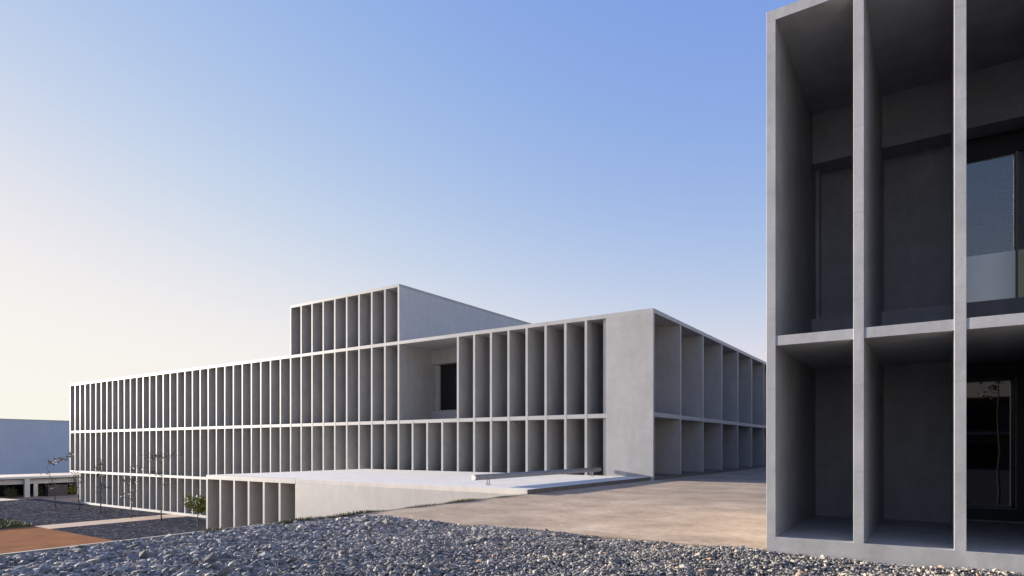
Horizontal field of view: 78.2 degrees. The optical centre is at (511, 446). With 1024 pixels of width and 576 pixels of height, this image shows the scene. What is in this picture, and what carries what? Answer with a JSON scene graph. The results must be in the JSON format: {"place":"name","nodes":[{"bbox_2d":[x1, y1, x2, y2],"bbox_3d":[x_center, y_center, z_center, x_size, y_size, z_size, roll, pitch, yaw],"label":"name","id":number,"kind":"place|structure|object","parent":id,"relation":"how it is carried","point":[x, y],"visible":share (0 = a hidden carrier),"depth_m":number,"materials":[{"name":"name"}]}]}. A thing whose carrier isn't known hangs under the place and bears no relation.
{"place":"outdoors","nodes":[
{"label":"outdoors","id":0,"kind":"place"},
{"bbox_2d":[0,518,31,528],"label":"lawn grass","id":1,"kind":"structure","parent":0,"point":[5,523],"depth_m":46.14,"materials":[{"name":"green plant"}]},
{"bbox_2d":[0,492,79,502],"bbox_3d":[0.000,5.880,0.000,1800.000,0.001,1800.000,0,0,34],"label":"ground","id":2,"kind":"structure","parent":0,"point":[70,499],"depth_m":71.49,"materials":[{"name":"grey concrete"}]},
{"bbox_2d":[3,487,18,497],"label":"shrub","id":3,"kind":"object","parent":2,"relation":"on","point":[11,492],"visible":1,"depth_m":71.73,"materials":[{"name":"green plant"}]},
{"bbox_2d":[0,419,70,474],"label":"pale building","id":4,"kind":"structure","parent":2,"relation":"on","point":[28,446],"depth_m":104.89,"materials":[{"name":"white paint"}]},
{"bbox_2d":[32,487,44,495],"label":"shrub","id":5,"kind":"object","parent":2,"relation":"on","point":[41,492],"visible":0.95,"depth_m":74.63,"materials":[{"name":"green plant"}]},
{"bbox_2d":[0,473,79,496],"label":"covered walkway","id":6,"kind":"structure","parent":2,"relation":"on","point":[25,485],"depth_m":75.23,"materials":[{"name":"white paint"}]},
{"bbox_2d":[40,452,74,507],"bbox_3d":[-43.134,3.204,59.858,2.592,5.404,1.130,0,0,-2],"label":"sapling","id":7,"kind":"object","parent":2,"relation":"on","point":[58,459],"visible":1,"depth_m":59.84,"materials":[{"name":"brown plant"}]},
{"bbox_2d":[68,484,76,494],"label":"shrub","id":8,"kind":"object","parent":2,"relation":"on","point":[71,490],"visible":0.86,"depth_m":76.93,"materials":[{"name":"green plant"}]},
{"bbox_2d":[67,470,82,509],"bbox_3d":[-40.258,3.870,58.212,0.961,4.069,1.405,0,0,34],"label":"sapling","id":9,"kind":"object","parent":2,"relation":"on","point":[73,479],"visible":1,"depth_m":58.09,"materials":[{"name":"brown plant"}]},
{"bbox_2d":[93,458,110,512],"bbox_3d":[-36.048,3.463,55.270,1.440,4.881,1.263,0,0,34],"label":"sapling","id":10,"kind":"object","parent":2,"relation":"on","point":[100,485],"visible":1,"depth_m":55.27,"materials":[{"name":"brown plant"}]},
{"bbox_2d":[120,465,144,517],"bbox_3d":[-31.231,3.562,51.716,1.413,4.680,1.765,0,0,34],"label":"sapling","id":11,"kind":"object","parent":2,"relation":"on","point":[133,482],"visible":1,"depth_m":51.60,"materials":[{"name":"brown plant"}]},
{"bbox_2d":[142,450,181,520],"bbox_3d":[-27.648,3.092,49.423,2.778,5.625,2.601,0,0,-14],"label":"sapling","id":12,"kind":"object","parent":2,"relation":"on","point":[155,455],"visible":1,"depth_m":49.56,"materials":[{"name":"brown plant"}]},
{"bbox_2d":[182,493,205,526],"bbox_3d":[-23.175,4.604,46.069,2.160,2.615,1.764,0,0,-39],"label":"sapling","id":13,"kind":"object","parent":2,"relation":"on","point":[200,507],"visible":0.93,"depth_m":45.99,"materials":[{"name":"green plant"}]},
{"bbox_2d":[0,494,526,555],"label":"retaining wall","id":14,"kind":"structure","parent":2,"relation":"on","point":[51,549],"depth_m":10.70,"materials":[{"name":"grey concrete"}]},
{"bbox_2d":[201,494,520,531],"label":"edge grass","id":15,"kind":"structure","parent":14,"relation":"on","point":[307,518],"depth_m":14.68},
{"bbox_2d":[70,284,765,517],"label":"concrete building","id":16,"kind":"structure","parent":2,"relation":"on","point":[398,377],"depth_m":41.11,"materials":[{"name":"grey concrete"}]},
{"bbox_2d":[441,364,456,409],"bbox_3d":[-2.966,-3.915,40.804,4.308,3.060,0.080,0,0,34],"label":"window","id":17,"kind":"structure","parent":16,"relation":"in","point":[449,371],"depth_m":41.54,"materials":[{"name":"black glass"}]},
{"bbox_2d":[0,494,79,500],"bbox_3d":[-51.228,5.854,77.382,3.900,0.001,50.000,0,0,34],"label":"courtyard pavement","id":18,"kind":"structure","parent":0,"point":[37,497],"depth_m":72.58,"materials":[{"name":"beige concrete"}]},
{"bbox_2d":[45,484,67,495],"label":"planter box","id":19,"kind":"object","parent":18,"relation":"on","point":[61,489],"visible":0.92,"depth_m":75.07,"materials":[{"name":"grey concrete"}]},
{"bbox_2d":[0,526,113,553],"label":"road","id":20,"kind":"structure","parent":0,"point":[20,539],"depth_m":39.67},
{"bbox_2d":[0,499,205,540],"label":"courtyard gravel","id":21,"kind":"structure","parent":0,"point":[36,512],"depth_m":50.60,"materials":[{"name":"grey gravel"}]},
{"bbox_2d":[206,469,649,529],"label":"terrace block","id":22,"kind":"structure","parent":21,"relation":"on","point":[239,500],"depth_m":27.83,"materials":[{"name":"concrete"}]},
{"bbox_2d":[471,467,600,484],"bbox_3d":[1.475,1.232,27.192,0.220,0.415,10.230,0,0,34],"label":"guard rail","id":23,"kind":"object","parent":22,"relation":"on","point":[486,477],"visible":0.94,"depth_m":26.03,"materials":[{"name":"metal"}]},
{"bbox_2d":[36,514,183,528],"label":"path","id":24,"kind":"structure","parent":0,"point":[63,525],"depth_m":49.18,"materials":[{"name":"beige concrete"}]},
{"bbox_2d":[0,0,798,420],"label":"sky","id":25,"kind":"structure","parent":0,"point":[177,177],"materials":[{"name":"blue"}]},
{"bbox_2d":[108,527,993,575],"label":"ground","id":26,"kind":"structure","parent":0,"point":[750,573],"depth_m":8.67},
{"bbox_2d":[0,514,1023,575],"bbox_3d":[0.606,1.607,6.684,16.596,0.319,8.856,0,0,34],"label":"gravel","id":27,"kind":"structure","parent":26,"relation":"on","point":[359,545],"depth_m":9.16,"materials":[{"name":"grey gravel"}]},
{"bbox_2d":[356,513,765,550],"bbox_3d":[0.165,1.748,12.464,9.188,0.304,0.310,0,0,34],"label":"plaza edging","id":28,"kind":"object","parent":26,"relation":"on","point":[625,537],"visible":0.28,"depth_m":11.32,"materials":[{"name":"beige concrete"}]},
{"bbox_2d":[371,467,765,546],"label":"plaza","id":29,"kind":"structure","parent":0,"point":[726,507],"depth_m":15.79,"materials":[{"name":"beige concrete"}]},
{"bbox_2d":[766,0,1023,575],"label":"concrete building","id":30,"kind":"structure","parent":29,"relation":"on","point":[895,281],"depth_m":11.06,"materials":[{"name":"grey concrete"}]},
{"bbox_2d":[966,128,1023,302],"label":"window","id":31,"kind":"structure","parent":30,"relation":"in","point":[994,163],"depth_m":11.30,"materials":[{"name":"clear glass"}]},
{"bbox_2d":[966,361,1023,523],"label":"door","id":32,"kind":"structure","parent":30,"relation":"in","point":[994,391],"depth_m":11.56,"materials":[{"name":"glass"}]}
]}

